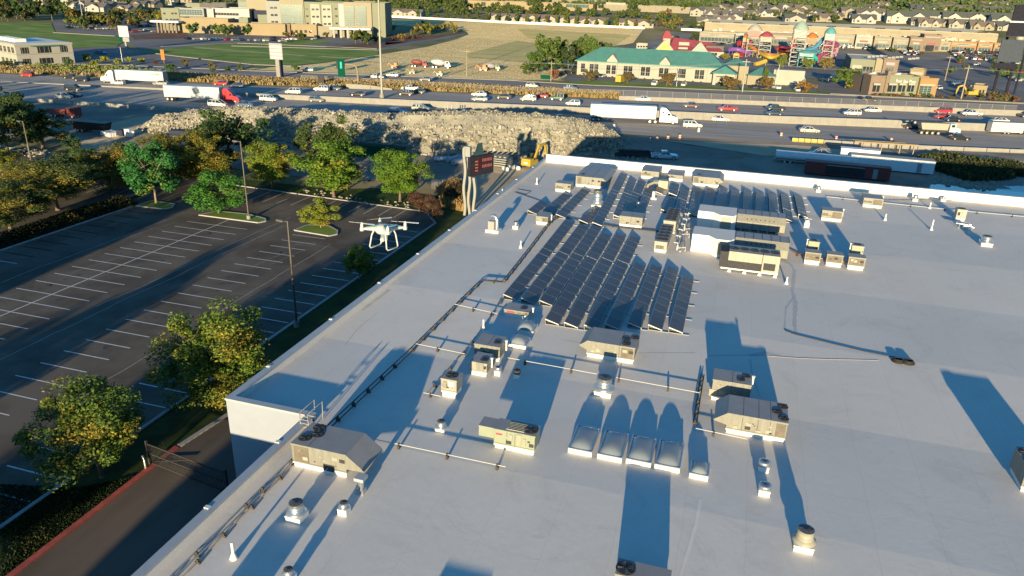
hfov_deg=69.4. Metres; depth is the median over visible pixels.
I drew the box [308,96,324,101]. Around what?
car
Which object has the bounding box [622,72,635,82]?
tree
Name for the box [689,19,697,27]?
tree
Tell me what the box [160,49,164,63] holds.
banner sign
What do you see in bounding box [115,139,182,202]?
tree
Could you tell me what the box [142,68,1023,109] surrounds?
frontage road
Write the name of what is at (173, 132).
steel plate stack
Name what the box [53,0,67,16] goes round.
tree
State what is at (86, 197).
side parking lot
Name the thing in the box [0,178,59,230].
tree
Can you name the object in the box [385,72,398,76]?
car
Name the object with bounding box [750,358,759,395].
water stain
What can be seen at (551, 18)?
house
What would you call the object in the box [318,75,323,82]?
message board
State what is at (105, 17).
tree
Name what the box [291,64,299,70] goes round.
tree
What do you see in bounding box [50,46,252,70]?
office lot
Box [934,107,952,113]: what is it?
van
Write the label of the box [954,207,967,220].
condensing unit
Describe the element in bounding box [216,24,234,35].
tree
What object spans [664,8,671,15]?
tree
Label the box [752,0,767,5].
house
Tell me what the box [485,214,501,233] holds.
blower
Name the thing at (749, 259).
chiller
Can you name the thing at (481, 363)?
rooftop unit
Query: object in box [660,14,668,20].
tree
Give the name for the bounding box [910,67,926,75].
kiosk
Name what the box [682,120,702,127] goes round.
suv
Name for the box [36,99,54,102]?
road barrier
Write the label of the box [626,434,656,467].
skylight
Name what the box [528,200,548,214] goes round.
solar row
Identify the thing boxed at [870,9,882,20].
house
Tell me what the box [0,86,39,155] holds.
tree
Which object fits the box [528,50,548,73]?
tree
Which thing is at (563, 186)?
rooftop unit
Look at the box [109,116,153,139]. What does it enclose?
dirt road
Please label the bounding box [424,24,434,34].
tree
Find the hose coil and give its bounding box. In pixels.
[891,357,914,365]
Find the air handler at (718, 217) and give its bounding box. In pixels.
[696,204,786,234]
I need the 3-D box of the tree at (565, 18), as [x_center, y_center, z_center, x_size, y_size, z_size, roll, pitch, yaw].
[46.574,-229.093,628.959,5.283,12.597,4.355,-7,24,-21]
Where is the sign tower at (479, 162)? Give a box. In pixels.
[462,143,493,214]
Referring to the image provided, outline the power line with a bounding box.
[200,47,1023,72]
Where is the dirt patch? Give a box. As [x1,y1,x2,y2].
[68,138,113,154]
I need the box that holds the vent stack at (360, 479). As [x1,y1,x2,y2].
[354,472,367,494]
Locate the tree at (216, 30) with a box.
[210,23,220,33]
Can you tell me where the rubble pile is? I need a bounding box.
[136,105,626,158]
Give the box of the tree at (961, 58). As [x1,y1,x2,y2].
[957,56,964,61]
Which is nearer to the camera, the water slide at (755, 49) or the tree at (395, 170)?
the tree at (395, 170)
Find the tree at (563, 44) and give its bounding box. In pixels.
[549,39,568,68]
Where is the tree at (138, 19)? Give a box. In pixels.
[133,16,141,23]
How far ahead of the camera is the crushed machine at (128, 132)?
169.73 m
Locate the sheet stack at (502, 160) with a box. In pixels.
[472,152,512,166]
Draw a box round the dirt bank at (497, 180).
[431,161,539,208]
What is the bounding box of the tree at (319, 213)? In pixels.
[296,196,342,227]
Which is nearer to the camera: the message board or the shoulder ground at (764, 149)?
the shoulder ground at (764, 149)
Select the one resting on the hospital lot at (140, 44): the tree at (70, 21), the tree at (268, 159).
the tree at (70, 21)
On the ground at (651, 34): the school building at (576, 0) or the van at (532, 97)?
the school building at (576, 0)
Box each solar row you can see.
[503,220,577,301]
[521,223,588,305]
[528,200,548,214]
[539,224,603,306]
[543,193,572,213]
[545,232,611,326]
[556,189,589,218]
[564,233,625,330]
[579,207,598,224]
[584,235,642,330]
[592,173,627,227]
[605,262,645,331]
[613,178,635,218]
[624,180,645,211]
[627,264,663,330]
[635,181,656,218]
[648,266,679,332]
[654,185,665,195]
[661,196,676,212]
[668,182,678,196]
[668,275,698,335]
[675,186,692,215]
[688,187,705,217]
[703,188,716,205]
[716,187,729,206]
[729,187,742,209]
[742,188,753,209]
[755,190,767,210]
[768,191,781,212]
[780,192,797,223]
[793,193,808,218]
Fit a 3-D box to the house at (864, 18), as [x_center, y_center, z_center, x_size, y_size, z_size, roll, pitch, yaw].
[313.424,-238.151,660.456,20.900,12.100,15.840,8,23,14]
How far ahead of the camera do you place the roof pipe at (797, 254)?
76.92 m
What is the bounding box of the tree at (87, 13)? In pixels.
[82,10,91,16]
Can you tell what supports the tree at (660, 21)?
on the ground at (651, 34)
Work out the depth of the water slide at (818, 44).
416.11 m
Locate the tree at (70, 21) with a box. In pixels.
[63,16,77,26]
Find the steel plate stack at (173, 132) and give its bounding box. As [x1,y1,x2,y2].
[164,129,191,135]
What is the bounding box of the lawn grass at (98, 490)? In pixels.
[0,476,131,575]
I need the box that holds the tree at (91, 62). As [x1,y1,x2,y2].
[89,59,98,64]
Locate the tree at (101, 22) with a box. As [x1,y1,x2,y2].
[93,14,105,26]
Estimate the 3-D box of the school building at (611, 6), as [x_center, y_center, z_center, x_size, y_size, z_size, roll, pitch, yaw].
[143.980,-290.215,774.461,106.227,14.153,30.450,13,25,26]
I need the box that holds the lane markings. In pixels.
[0,75,1023,147]
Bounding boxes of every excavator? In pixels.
[521,142,547,167]
[952,85,978,96]
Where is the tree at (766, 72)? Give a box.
[762,65,768,81]
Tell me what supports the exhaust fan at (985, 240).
on the warehouse building at (883, 464)
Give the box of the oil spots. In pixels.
[0,215,385,391]
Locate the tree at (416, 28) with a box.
[413,22,421,31]
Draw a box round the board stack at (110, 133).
[100,130,116,136]
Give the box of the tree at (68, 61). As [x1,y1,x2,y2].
[64,58,73,64]
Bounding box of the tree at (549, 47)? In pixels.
[526,33,561,70]
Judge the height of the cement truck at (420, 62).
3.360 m
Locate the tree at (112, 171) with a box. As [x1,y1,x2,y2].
[69,142,140,192]
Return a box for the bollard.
[141,455,146,468]
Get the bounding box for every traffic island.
[140,201,172,207]
[202,211,263,221]
[296,225,335,234]
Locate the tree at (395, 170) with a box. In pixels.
[370,147,434,201]
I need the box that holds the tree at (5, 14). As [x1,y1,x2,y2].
[0,6,15,20]
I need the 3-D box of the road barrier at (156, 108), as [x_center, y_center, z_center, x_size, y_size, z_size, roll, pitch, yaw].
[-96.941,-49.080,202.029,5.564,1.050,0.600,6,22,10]
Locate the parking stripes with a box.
[0,187,414,500]
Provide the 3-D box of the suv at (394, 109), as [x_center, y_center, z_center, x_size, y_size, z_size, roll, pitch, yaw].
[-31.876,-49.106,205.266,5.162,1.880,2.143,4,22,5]
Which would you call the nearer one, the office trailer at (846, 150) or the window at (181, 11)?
the office trailer at (846, 150)
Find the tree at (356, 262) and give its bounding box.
[341,244,377,279]
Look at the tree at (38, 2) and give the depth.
657.60 m
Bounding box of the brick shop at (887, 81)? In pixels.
[844,69,938,96]
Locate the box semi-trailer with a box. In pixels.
[774,149,857,163]
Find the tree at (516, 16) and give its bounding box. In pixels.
[514,10,518,21]
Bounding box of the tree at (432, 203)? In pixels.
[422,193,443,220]
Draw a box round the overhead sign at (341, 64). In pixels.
[337,59,358,82]
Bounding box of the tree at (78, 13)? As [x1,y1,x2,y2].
[74,8,81,16]
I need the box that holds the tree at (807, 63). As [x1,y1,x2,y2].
[802,57,815,68]
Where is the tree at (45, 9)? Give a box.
[40,0,62,20]
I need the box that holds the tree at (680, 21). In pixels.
[674,16,683,26]
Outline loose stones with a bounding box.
[925,170,1003,189]
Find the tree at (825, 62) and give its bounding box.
[818,57,835,69]
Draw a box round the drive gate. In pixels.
[144,440,228,491]
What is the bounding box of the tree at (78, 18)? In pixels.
[74,15,85,29]
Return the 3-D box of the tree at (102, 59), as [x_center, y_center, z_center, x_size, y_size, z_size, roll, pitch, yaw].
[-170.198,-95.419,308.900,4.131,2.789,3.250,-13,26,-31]
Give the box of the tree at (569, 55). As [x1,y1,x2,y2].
[559,44,576,69]
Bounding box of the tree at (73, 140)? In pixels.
[60,135,84,152]
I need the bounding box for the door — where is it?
[872,169,877,178]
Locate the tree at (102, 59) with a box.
[99,56,108,62]
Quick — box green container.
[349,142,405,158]
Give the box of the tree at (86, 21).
[78,18,94,29]
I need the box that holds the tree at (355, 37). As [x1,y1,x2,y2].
[351,31,360,43]
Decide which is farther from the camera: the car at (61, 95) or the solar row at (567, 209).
the car at (61, 95)
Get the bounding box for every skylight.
[508,334,530,349]
[516,320,537,334]
[568,424,599,456]
[597,429,628,462]
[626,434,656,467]
[654,439,683,472]
[689,459,709,480]
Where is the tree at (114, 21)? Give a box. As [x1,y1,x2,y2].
[106,14,120,28]
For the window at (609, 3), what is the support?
in the school building at (611, 6)
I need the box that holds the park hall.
[653,31,723,57]
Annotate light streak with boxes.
[679,498,701,575]
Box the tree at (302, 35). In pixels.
[297,33,306,38]
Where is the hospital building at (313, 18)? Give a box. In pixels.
[150,0,391,37]
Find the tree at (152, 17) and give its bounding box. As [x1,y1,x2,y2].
[145,13,154,19]
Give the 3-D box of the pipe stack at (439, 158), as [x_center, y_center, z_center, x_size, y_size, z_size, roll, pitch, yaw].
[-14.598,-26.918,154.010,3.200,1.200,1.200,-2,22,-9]
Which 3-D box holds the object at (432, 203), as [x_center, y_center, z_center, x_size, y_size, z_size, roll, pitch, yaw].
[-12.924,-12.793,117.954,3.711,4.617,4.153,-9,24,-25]
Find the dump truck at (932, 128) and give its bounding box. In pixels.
[910,119,960,134]
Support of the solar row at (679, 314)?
on the warehouse building at (883, 464)
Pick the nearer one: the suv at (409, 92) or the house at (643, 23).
the suv at (409, 92)
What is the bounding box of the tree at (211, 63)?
[207,61,216,67]
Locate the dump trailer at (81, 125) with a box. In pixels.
[70,119,111,132]
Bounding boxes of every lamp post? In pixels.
[16,120,31,159]
[232,140,250,218]
[276,218,299,327]
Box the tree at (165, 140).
[135,128,203,182]
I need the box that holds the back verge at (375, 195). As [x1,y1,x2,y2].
[234,179,471,214]
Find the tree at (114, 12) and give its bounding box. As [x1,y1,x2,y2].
[107,10,116,15]
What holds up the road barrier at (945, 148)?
on the freeway
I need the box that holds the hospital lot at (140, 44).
[51,19,467,49]
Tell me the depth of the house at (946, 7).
745.74 m
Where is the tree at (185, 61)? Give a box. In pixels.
[180,58,188,66]
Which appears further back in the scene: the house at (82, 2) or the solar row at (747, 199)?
the house at (82, 2)
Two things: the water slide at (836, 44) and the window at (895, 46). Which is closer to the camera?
the water slide at (836, 44)
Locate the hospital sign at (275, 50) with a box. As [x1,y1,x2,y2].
[269,41,283,76]
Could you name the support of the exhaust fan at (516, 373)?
on the warehouse building at (883, 464)
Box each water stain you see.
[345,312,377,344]
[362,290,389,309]
[748,351,781,356]
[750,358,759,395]
[780,258,797,332]
[784,298,792,329]
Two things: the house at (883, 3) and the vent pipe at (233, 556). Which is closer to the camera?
the vent pipe at (233, 556)
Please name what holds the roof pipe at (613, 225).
on the warehouse building at (883, 464)
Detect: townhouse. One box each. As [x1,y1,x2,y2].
[884,10,929,23]
[911,10,953,17]
[941,11,986,19]
[967,12,1011,21]
[987,13,1023,21]
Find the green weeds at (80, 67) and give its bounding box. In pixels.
[17,62,174,74]
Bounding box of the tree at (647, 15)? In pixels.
[641,12,650,19]
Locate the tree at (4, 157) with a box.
[0,148,22,169]
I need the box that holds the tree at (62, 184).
[0,156,95,210]
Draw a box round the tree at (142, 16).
[138,12,145,19]
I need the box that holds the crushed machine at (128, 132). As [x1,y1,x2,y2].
[116,128,134,136]
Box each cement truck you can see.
[410,59,427,67]
[431,59,450,68]
[484,63,500,70]
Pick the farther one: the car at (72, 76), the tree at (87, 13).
the tree at (87, 13)
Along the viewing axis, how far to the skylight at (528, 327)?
57.83 m
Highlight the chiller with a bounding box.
[719,244,780,277]
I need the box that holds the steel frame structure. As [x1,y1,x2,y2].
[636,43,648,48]
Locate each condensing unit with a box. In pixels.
[440,370,462,397]
[804,248,821,264]
[806,238,819,249]
[825,250,843,266]
[846,253,865,270]
[849,242,864,254]
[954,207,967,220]
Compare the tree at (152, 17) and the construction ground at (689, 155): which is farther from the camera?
the tree at (152, 17)
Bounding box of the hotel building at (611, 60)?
[575,47,804,85]
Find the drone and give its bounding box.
[355,217,417,250]
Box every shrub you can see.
[987,95,996,100]
[988,90,1002,96]
[1000,95,1012,100]
[1011,96,1020,101]
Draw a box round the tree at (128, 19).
[125,16,131,22]
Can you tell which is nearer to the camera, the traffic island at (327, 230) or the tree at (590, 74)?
the traffic island at (327, 230)
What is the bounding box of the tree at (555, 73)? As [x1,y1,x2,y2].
[549,68,558,78]
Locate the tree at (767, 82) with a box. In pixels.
[759,76,773,89]
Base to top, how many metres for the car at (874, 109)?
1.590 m
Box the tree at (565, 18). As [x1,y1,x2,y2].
[563,11,568,23]
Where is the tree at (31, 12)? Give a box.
[22,4,41,18]
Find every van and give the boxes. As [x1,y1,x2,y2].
[285,87,302,93]
[520,94,536,100]
[651,80,658,85]
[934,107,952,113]
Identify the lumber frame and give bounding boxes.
[852,139,918,156]
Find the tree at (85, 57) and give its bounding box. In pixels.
[82,54,90,60]
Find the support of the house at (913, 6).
on the ground at (651, 34)
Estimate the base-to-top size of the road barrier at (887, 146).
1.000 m
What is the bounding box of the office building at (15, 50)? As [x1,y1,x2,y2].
[0,36,74,64]
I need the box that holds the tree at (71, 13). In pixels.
[65,7,75,16]
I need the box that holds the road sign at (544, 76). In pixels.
[540,75,548,78]
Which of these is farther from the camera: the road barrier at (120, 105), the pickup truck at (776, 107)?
the pickup truck at (776, 107)
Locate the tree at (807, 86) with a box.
[796,80,817,91]
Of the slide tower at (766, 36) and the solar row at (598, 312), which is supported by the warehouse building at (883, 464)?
the solar row at (598, 312)
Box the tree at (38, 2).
[31,0,41,6]
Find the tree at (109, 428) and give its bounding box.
[11,370,145,492]
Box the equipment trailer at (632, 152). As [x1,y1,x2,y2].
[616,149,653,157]
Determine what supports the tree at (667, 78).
on the lawn at (593, 82)
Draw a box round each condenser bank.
[654,224,689,252]
[663,207,694,233]
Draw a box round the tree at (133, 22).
[129,17,137,25]
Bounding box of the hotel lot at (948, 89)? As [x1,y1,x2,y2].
[559,74,1023,101]
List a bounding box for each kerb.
[0,185,435,528]
[0,206,132,250]
[6,446,178,575]
[136,200,174,208]
[177,412,227,446]
[199,211,265,222]
[294,224,337,236]
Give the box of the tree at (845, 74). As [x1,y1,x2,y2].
[831,67,862,87]
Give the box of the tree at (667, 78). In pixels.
[658,72,676,85]
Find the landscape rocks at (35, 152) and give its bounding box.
[8,146,68,161]
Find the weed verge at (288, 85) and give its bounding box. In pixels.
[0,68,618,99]
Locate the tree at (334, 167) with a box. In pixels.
[284,137,366,197]
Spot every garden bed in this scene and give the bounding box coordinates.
[130,31,186,38]
[334,42,405,47]
[385,32,464,44]
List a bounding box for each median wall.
[1,81,898,127]
[898,120,987,130]
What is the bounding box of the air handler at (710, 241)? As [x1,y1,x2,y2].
[690,226,789,258]
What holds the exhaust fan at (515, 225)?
on the warehouse building at (883, 464)
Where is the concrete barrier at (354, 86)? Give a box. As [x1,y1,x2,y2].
[346,84,391,89]
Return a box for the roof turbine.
[956,222,974,229]
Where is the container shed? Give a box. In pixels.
[804,159,891,181]
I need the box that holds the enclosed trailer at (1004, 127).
[986,120,1023,133]
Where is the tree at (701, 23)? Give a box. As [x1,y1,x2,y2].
[698,21,704,28]
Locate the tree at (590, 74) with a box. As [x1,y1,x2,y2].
[583,69,599,80]
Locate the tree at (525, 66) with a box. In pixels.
[520,62,538,74]
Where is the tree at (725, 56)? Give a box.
[720,53,730,58]
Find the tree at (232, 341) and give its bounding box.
[142,294,269,412]
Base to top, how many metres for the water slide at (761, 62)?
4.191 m
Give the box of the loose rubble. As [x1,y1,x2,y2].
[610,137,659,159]
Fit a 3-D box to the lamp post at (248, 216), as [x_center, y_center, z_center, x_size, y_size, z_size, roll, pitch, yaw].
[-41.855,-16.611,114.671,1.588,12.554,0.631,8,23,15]
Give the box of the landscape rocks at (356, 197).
[303,189,408,207]
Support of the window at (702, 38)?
in the store strip at (930, 39)
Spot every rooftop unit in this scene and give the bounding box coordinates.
[290,422,381,476]
[470,352,493,376]
[474,333,507,361]
[478,416,540,454]
[504,302,534,319]
[536,211,551,224]
[555,180,573,192]
[576,165,615,188]
[580,327,639,363]
[615,558,671,575]
[619,211,644,228]
[641,164,662,179]
[668,169,684,181]
[693,169,724,186]
[709,368,755,399]
[714,394,788,442]
[820,206,844,221]
[861,193,884,207]
[1010,446,1023,490]
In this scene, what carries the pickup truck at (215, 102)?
on the freeway
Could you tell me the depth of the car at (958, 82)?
320.83 m
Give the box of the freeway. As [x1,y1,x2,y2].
[0,74,1023,149]
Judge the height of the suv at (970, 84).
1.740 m
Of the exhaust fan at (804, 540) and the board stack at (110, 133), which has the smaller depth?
the exhaust fan at (804, 540)
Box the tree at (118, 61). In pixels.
[113,58,121,65]
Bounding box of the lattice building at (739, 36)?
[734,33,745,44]
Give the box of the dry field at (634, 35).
[246,19,642,79]
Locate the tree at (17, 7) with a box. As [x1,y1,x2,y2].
[7,0,21,18]
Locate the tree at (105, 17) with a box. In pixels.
[98,12,107,20]
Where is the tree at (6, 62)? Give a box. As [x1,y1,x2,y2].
[0,61,12,65]
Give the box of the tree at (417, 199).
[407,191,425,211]
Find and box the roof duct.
[646,179,668,188]
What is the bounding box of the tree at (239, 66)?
[236,63,243,71]
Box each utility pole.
[741,59,746,91]
[960,66,972,98]
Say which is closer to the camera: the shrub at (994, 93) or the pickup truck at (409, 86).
the pickup truck at (409, 86)
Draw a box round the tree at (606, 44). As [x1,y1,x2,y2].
[603,42,612,46]
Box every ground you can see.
[0,0,1023,195]
[0,102,1023,189]
[620,32,1023,85]
[663,140,1023,162]
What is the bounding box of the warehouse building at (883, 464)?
[131,154,1023,575]
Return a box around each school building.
[468,0,596,10]
[552,0,608,3]
[597,2,690,13]
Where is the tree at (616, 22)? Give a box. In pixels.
[613,14,618,25]
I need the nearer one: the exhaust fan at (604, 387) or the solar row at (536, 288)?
the exhaust fan at (604, 387)
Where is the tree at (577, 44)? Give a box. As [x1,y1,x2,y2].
[570,36,590,57]
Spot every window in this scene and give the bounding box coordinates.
[20,47,28,53]
[23,59,30,63]
[37,47,51,52]
[39,58,53,63]
[60,46,67,51]
[179,9,201,14]
[215,13,238,15]
[280,4,303,23]
[344,6,354,25]
[355,6,366,25]
[566,4,588,7]
[606,2,625,4]
[701,37,734,41]
[770,40,790,43]
[838,42,851,46]
[856,43,869,46]
[863,67,872,71]
[872,85,879,91]
[875,44,888,47]
[887,85,896,91]
[894,45,907,48]
[898,85,905,91]
[907,85,914,91]
[919,86,931,93]
[952,47,973,50]
[978,48,990,51]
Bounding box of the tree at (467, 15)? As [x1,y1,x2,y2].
[465,7,469,18]
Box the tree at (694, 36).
[689,33,698,39]
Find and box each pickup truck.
[64,84,82,90]
[207,99,227,106]
[401,84,418,89]
[651,150,677,159]
[717,104,737,111]
[765,104,785,110]
[960,109,982,116]
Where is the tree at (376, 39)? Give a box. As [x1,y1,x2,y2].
[373,35,382,42]
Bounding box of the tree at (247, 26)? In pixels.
[245,23,250,34]
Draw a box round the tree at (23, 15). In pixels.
[17,11,28,19]
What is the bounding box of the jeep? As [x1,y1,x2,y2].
[550,94,563,100]
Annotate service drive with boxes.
[16,417,235,575]
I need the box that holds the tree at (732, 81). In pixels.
[721,75,741,89]
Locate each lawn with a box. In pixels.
[0,23,121,47]
[141,44,378,64]
[261,39,332,44]
[567,80,829,92]
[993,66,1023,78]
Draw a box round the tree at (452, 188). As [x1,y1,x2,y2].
[442,182,467,197]
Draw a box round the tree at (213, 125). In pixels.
[183,107,273,169]
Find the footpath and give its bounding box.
[53,32,1023,103]
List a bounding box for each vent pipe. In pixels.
[229,541,237,560]
[651,191,656,199]
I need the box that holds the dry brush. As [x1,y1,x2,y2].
[436,177,467,211]
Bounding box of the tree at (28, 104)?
[0,97,43,138]
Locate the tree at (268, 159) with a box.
[242,139,297,188]
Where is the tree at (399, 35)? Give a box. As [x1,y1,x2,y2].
[397,33,404,38]
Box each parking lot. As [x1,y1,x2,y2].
[0,149,156,234]
[0,177,433,523]
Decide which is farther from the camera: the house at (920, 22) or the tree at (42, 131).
the house at (920, 22)
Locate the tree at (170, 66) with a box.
[164,64,177,69]
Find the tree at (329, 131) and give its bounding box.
[292,114,358,157]
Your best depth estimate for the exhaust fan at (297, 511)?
36.67 m
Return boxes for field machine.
[387,63,398,67]
[475,65,487,70]
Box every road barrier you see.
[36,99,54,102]
[54,100,72,103]
[73,101,91,105]
[92,102,110,106]
[110,103,128,107]
[129,105,147,108]
[148,106,166,110]
[166,107,190,111]
[824,140,840,143]
[841,141,858,144]
[859,143,876,146]
[877,144,894,148]
[895,145,917,149]
[918,145,940,149]
[940,146,963,150]
[963,147,986,151]
[986,148,1009,152]
[1009,149,1023,152]
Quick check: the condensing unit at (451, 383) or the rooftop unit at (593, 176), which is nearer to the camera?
the condensing unit at (451, 383)
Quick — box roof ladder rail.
[299,399,323,427]
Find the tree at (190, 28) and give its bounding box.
[185,22,198,34]
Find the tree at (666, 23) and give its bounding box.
[663,21,670,26]
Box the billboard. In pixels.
[992,5,1023,93]
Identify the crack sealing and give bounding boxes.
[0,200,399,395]
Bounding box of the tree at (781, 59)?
[775,54,787,67]
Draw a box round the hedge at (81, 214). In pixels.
[0,194,137,248]
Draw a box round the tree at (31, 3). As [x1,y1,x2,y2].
[22,0,37,17]
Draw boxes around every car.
[20,71,34,76]
[53,93,73,98]
[62,74,77,78]
[66,91,82,96]
[94,50,105,53]
[110,79,125,84]
[152,80,168,84]
[212,80,228,85]
[229,82,244,87]
[235,100,254,105]
[301,67,314,71]
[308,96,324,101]
[330,85,341,89]
[349,91,365,95]
[371,74,384,77]
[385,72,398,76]
[413,88,425,93]
[419,76,432,80]
[471,91,486,95]
[471,95,487,100]
[495,93,511,98]
[526,82,537,86]
[534,92,548,97]
[566,99,579,105]
[635,96,650,100]
[682,102,698,107]
[711,115,729,121]
[765,110,783,115]
[799,126,819,132]
[808,148,831,153]
[861,96,877,100]
[863,107,881,112]
[902,123,919,128]
[933,113,950,118]
[942,115,962,121]
[948,133,970,140]
[951,80,964,84]
[990,117,1009,120]
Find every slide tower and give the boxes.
[742,33,748,55]
[745,24,762,56]
[757,31,772,57]
[788,20,808,65]
[796,50,814,66]
[805,32,818,49]
[821,26,835,62]
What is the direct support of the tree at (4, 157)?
on the side parking lot at (86, 197)
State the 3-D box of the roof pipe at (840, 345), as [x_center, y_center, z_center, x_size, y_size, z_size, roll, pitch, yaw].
[25.324,4.352,57.441,8.162,0.073,0.382,15,25,29]
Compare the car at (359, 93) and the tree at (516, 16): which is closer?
the car at (359, 93)
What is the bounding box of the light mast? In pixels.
[378,0,384,98]
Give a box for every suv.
[73,75,90,81]
[259,94,277,101]
[313,85,329,90]
[387,107,404,112]
[397,89,413,95]
[411,104,429,110]
[558,71,567,75]
[563,84,576,88]
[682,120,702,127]
[771,84,780,88]
[843,109,861,115]
[960,82,973,86]
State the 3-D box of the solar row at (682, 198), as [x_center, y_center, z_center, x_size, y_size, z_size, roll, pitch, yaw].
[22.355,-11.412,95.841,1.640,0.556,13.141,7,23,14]
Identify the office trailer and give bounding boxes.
[839,146,880,155]
[850,152,935,174]
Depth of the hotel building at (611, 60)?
307.19 m
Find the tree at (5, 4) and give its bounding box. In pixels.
[1,2,16,18]
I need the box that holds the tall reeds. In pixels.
[916,150,1023,181]
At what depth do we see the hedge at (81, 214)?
111.53 m
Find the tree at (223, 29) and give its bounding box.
[219,26,231,35]
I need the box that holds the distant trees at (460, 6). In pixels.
[24,0,1016,21]
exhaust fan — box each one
[281,566,296,575]
[284,497,308,524]
[337,499,350,516]
[435,418,447,432]
[494,365,501,375]
[512,221,518,229]
[513,368,520,379]
[591,189,603,207]
[594,374,614,398]
[758,458,770,472]
[758,481,771,497]
[792,523,816,554]
[804,219,809,227]
[912,194,918,201]
[978,235,993,246]
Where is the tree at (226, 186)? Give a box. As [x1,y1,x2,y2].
[182,170,247,212]
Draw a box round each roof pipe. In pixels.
[170,457,293,575]
[183,465,290,575]
[327,215,559,425]
[375,439,505,470]
[416,343,467,354]
[427,297,503,392]
[455,304,501,314]
[505,357,699,392]
[552,214,658,231]
[693,374,704,424]
[696,428,746,438]
[708,355,848,359]
[785,330,893,356]
[790,250,845,261]
[827,196,1023,216]
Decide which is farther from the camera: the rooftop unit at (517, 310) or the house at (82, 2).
the house at (82, 2)
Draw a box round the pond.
[917,184,1023,196]
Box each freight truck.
[100,69,167,82]
[163,84,242,103]
[590,103,677,124]
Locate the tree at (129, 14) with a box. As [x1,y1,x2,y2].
[125,10,133,16]
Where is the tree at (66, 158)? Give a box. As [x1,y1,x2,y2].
[51,146,114,188]
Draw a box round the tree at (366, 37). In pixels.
[360,33,371,43]
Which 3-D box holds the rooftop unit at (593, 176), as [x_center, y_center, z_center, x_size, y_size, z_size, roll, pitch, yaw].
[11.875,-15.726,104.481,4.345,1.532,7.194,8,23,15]
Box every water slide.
[728,47,750,55]
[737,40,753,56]
[746,43,793,58]
[753,59,766,65]
[758,51,789,58]
[776,44,795,55]
[778,42,789,54]
[796,38,823,60]
[817,37,839,61]
[823,47,838,60]
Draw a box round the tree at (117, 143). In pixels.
[111,141,124,155]
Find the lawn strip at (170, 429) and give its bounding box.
[0,174,467,575]
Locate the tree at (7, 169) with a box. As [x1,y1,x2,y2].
[0,157,51,194]
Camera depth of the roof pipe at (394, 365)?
58.27 m
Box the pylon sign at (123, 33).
[118,26,129,48]
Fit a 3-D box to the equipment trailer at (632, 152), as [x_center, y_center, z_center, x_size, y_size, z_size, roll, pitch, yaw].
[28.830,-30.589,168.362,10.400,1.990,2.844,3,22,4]
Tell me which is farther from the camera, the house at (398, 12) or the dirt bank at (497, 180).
the house at (398, 12)
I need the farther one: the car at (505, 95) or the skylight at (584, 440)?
the car at (505, 95)
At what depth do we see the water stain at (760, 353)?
55.57 m
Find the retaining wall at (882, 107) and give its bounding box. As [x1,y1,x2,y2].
[619,96,1023,115]
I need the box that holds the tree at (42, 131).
[18,108,71,148]
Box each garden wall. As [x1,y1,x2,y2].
[392,16,517,23]
[518,22,644,28]
[681,28,701,30]
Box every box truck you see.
[615,74,624,83]
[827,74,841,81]
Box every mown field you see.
[465,41,551,62]
[518,29,629,44]
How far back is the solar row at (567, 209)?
91.98 m
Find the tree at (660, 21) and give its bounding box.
[657,18,665,26]
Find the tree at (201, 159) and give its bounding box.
[166,128,240,183]
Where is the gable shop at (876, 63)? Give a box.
[844,53,919,72]
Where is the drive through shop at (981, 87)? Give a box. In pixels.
[973,83,987,94]
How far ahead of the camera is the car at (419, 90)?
246.76 m
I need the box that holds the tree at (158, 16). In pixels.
[153,10,161,19]
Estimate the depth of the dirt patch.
164.08 m
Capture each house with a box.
[60,0,77,5]
[68,2,76,9]
[75,0,93,10]
[84,2,111,11]
[101,1,118,7]
[115,1,129,4]
[115,5,136,12]
[127,3,143,9]
[130,0,148,7]
[144,0,162,7]
[166,0,180,4]
[180,0,197,5]
[392,8,405,15]
[405,9,424,16]
[488,13,498,20]
[499,13,511,20]
[509,14,528,21]
[527,14,543,21]
[542,15,555,22]
[555,15,565,23]
[568,16,585,23]
[578,16,591,24]
[589,17,609,24]
[619,18,633,26]
[634,19,654,27]
[690,7,704,15]
[696,17,716,25]
[700,6,719,14]
[705,9,721,14]
[712,15,734,19]
[713,3,728,9]
[721,10,738,14]
[726,7,745,11]
[728,13,743,19]
[733,4,748,7]
[740,10,759,17]
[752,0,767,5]
[759,9,778,16]
[767,5,782,11]
[778,3,792,8]
[782,13,806,22]
[786,7,804,13]
[793,4,810,8]
[807,9,826,17]
[811,13,834,21]
[825,12,843,19]
[838,7,857,17]
[850,14,876,23]
[854,9,873,13]
[869,8,885,18]
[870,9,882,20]
[871,5,887,7]
[872,1,890,5]
[907,4,930,8]
[909,17,932,25]
[914,18,940,26]
[915,6,939,9]
[928,18,947,26]
[939,5,961,9]
[947,19,974,28]
[961,5,983,11]
[966,21,994,30]
[973,6,995,9]
[994,22,1016,30]
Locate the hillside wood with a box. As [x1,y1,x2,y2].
[30,0,1023,13]
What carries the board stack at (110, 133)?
on the construction ground at (689, 155)
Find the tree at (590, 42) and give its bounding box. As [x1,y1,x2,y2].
[580,34,601,54]
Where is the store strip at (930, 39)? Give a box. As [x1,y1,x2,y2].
[699,19,1000,52]

